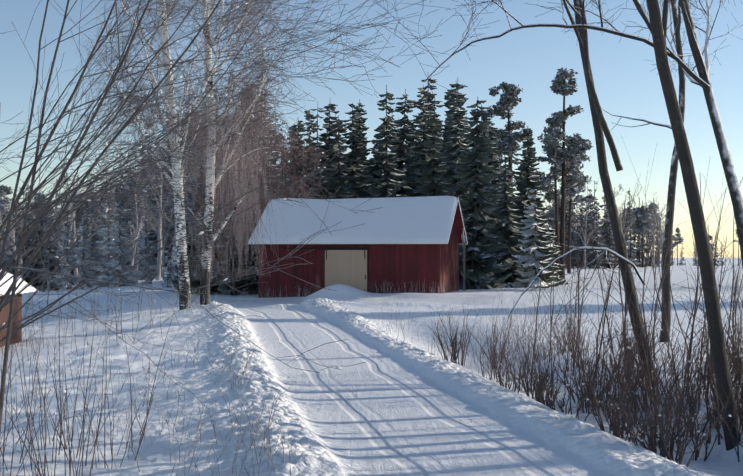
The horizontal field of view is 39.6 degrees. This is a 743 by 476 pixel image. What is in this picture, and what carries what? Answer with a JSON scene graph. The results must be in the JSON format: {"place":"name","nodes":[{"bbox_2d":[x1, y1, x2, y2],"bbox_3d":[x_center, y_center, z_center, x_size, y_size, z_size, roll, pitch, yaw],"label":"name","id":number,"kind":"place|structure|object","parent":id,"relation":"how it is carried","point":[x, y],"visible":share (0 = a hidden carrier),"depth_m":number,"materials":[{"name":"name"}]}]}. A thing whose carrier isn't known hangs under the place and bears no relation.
{"place":"outdoors","nodes":[
{"label":"outdoors","id":0,"kind":"place"},
{"bbox_2d":[0,83,739,284],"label":"forest pine","id":1,"kind":"object","parent":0,"point":[640,221],"depth_m":175.45,"materials":[{"name":"green plant"}]},
{"bbox_2d":[314,124,504,181],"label":"trees","id":2,"kind":"object","parent":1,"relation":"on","point":[495,141],"visible":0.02,"depth_m":135.34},
{"bbox_2d":[0,258,742,475],"bbox_3d":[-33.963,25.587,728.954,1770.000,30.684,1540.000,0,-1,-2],"label":"snow ground","id":3,"kind":"structure","parent":0,"point":[396,403],"depth_m":21.12,"materials":[{"name":"white snow"}]},
{"bbox_2d":[0,270,38,346],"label":"shed","id":4,"kind":"structure","parent":3,"relation":"on","point":[4,313],"depth_m":37.51,"materials":[{"name":"brown wood"}]},
{"bbox_2d":[50,196,177,289],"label":"spruces","id":5,"kind":"object","parent":3,"relation":"on","point":[141,243],"depth_m":86.30,"materials":[{"name":"green plant"}]},
{"bbox_2d":[66,0,304,309],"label":"birch","id":6,"kind":"object","parent":3,"relation":"on","point":[142,81],"depth_m":47.54,"materials":[{"name":"grey plant"}]},
{"bbox_2d":[0,0,459,427],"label":"bare shrub","id":7,"kind":"object","parent":3,"relation":"on","point":[133,149],"depth_m":12.77,"materials":[{"name":"brown plant"}]},
{"bbox_2d":[17,2,370,368],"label":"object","id":8,"kind":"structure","parent":7,"relation":"on","point":[201,232],"depth_m":12.44,"materials":[{"name":"white"}]},
{"bbox_2d":[172,87,330,294],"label":"birch","id":9,"kind":"object","parent":3,"relation":"on","point":[273,166],"depth_m":65.64,"materials":[{"name":"grey plant"}]},
{"bbox_2d":[173,0,330,304],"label":"birch","id":10,"kind":"object","parent":3,"relation":"on","point":[258,109],"depth_m":48.93,"materials":[{"name":"grey plant"}]},
{"bbox_2d":[155,51,279,208],"bbox_3d":[-7.131,-5.127,49.442,4.059,8.493,5.099,0,-1,25],"label":"low birch limb","id":11,"kind":"object","parent":10,"relation":"attached to","point":[224,121],"depth_m":48.97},
{"bbox_2d":[188,183,251,244],"bbox_3d":[-7.148,-0.964,48.751,2.936,3.371,1.194,0,-1,-2],"label":"branch","id":12,"kind":"object","parent":10,"relation":"attached to","point":[216,234],"visible":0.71,"depth_m":48.74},
{"bbox_2d":[184,92,270,256],"bbox_3d":[-6.547,-2.943,48.908,3.174,8.971,4.722,0,-1,23],"label":"low birch limb","id":13,"kind":"object","parent":10,"relation":"attached to","point":[236,166],"depth_m":48.36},
{"bbox_2d":[205,100,256,166],"bbox_3d":[-6.616,-5.019,49.091,2.593,3.438,0.184,0,-1,-19],"label":"branch","id":14,"kind":"object","parent":10,"relation":"attached to","point":[226,134],"visible":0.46,"depth_m":48.94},
{"bbox_2d":[205,149,257,207],"bbox_3d":[-6.446,-2.918,49.583,3.411,3.031,0.148,0,-1,-33],"label":"branch","id":15,"kind":"object","parent":10,"relation":"attached to","point":[229,167],"visible":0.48,"depth_m":49.39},
{"bbox_2d":[208,53,259,120],"bbox_3d":[-6.606,-7.169,49.402,2.835,3.743,0.173,0,-1,-28],"label":"branch","id":16,"kind":"object","parent":10,"relation":"attached to","point":[232,82],"visible":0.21,"depth_m":49.18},
{"bbox_2d":[180,165,287,279],"bbox_3d":[-6.542,-0.702,49.146,5.083,5.521,3.270,0,-1,-2],"label":"low birch limb","id":17,"kind":"object","parent":10,"relation":"attached to","point":[236,229],"depth_m":48.56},
{"bbox_2d":[195,145,272,273],"bbox_3d":[-6.405,-1.402,49.787,3.175,6.365,4.530,0,-1,19],"label":"low birch limb","id":18,"kind":"object","parent":10,"relation":"attached to","point":[249,166],"depth_m":49.28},
{"bbox_2d":[0,123,672,293],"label":"background trees","id":19,"kind":"object","parent":3,"relation":"on","point":[139,226],"visible":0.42,"depth_m":120.36,"materials":[{"name":"grey plant"}]},
{"bbox_2d":[91,286,608,475],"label":"dry weeds","id":20,"kind":"object","parent":3,"relation":"on","point":[399,321],"visible":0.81,"depth_m":21.27,"materials":[{"name":"brown plant"}]},
{"bbox_2d":[248,196,467,297],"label":"barn","id":21,"kind":"structure","parent":3,"relation":"on","point":[397,241],"depth_m":57.25,"materials":[{"name":"red wood"}]},
{"bbox_2d":[172,78,547,294],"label":"spruce grove","id":22,"kind":"object","parent":3,"relation":"on","point":[487,230],"depth_m":78.23,"materials":[{"name":"green plant"}]},
{"bbox_2d":[0,56,724,293],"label":"forest spruce","id":23,"kind":"object","parent":3,"relation":"on","point":[601,229],"depth_m":163.44,"materials":[{"name":"green plant"}]},
{"bbox_2d":[0,141,742,475],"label":"shrub stems","id":24,"kind":"object","parent":3,"relation":"on","point":[630,385],"visible":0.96,"depth_m":18.54,"materials":[{"name":"brown plant"}]},
{"bbox_2d":[2,223,742,441],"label":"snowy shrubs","id":25,"kind":"object","parent":3,"relation":"on","point":[64,391],"depth_m":18.15,"materials":[{"name":"brown plant"}]},
{"bbox_2d":[28,276,740,329],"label":"bushes","id":26,"kind":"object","parent":3,"relation":"on","point":[262,299],"depth_m":50.75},
{"bbox_2d":[263,108,521,204],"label":"trees","id":27,"kind":"object","parent":3,"relation":"on","point":[512,160],"depth_m":131.04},
{"bbox_2d":[490,187,566,287],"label":"young spruces","id":28,"kind":"object","parent":3,"relation":"on","point":[531,245],"depth_m":72.02,"materials":[{"name":"green plant"}]},
{"bbox_2d":[485,67,594,278],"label":"pines","id":29,"kind":"object","parent":3,"relation":"on","point":[506,142],"depth_m":93.84,"materials":[{"name":"green plant"}]},
{"bbox_2d":[350,0,740,450],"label":"alder","id":30,"kind":"object","parent":3,"relation":"on","point":[656,24],"depth_m":15.52,"materials":[{"name":"brown plant"}]},
{"bbox_2d":[498,0,656,386],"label":"alder","id":31,"kind":"object","parent":3,"relation":"on","point":[600,125],"depth_m":21.37,"materials":[{"name":"brown plant"}]},
{"bbox_2d":[602,0,695,341],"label":"alder","id":32,"kind":"object","parent":3,"relation":"on","point":[672,183],"depth_m":30.04,"materials":[{"name":"brown plant"}]},
{"bbox_2d":[0,0,742,257],"label":"sky","id":33,"kind":"structure","parent":0,"point":[530,58],"materials":[{"name":"blue"}]},
{"bbox_2d":[500,246,645,340],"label":"branch","id":34,"kind":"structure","parent":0,"point":[561,256],"depth_m":20.95,"materials":[{"name":"white"}]},
{"bbox_2d":[645,0,742,268],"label":"alder","id":35,"kind":"object","parent":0,"point":[723,149],"depth_m":18.35,"materials":[{"name":"plant"}]}
]}

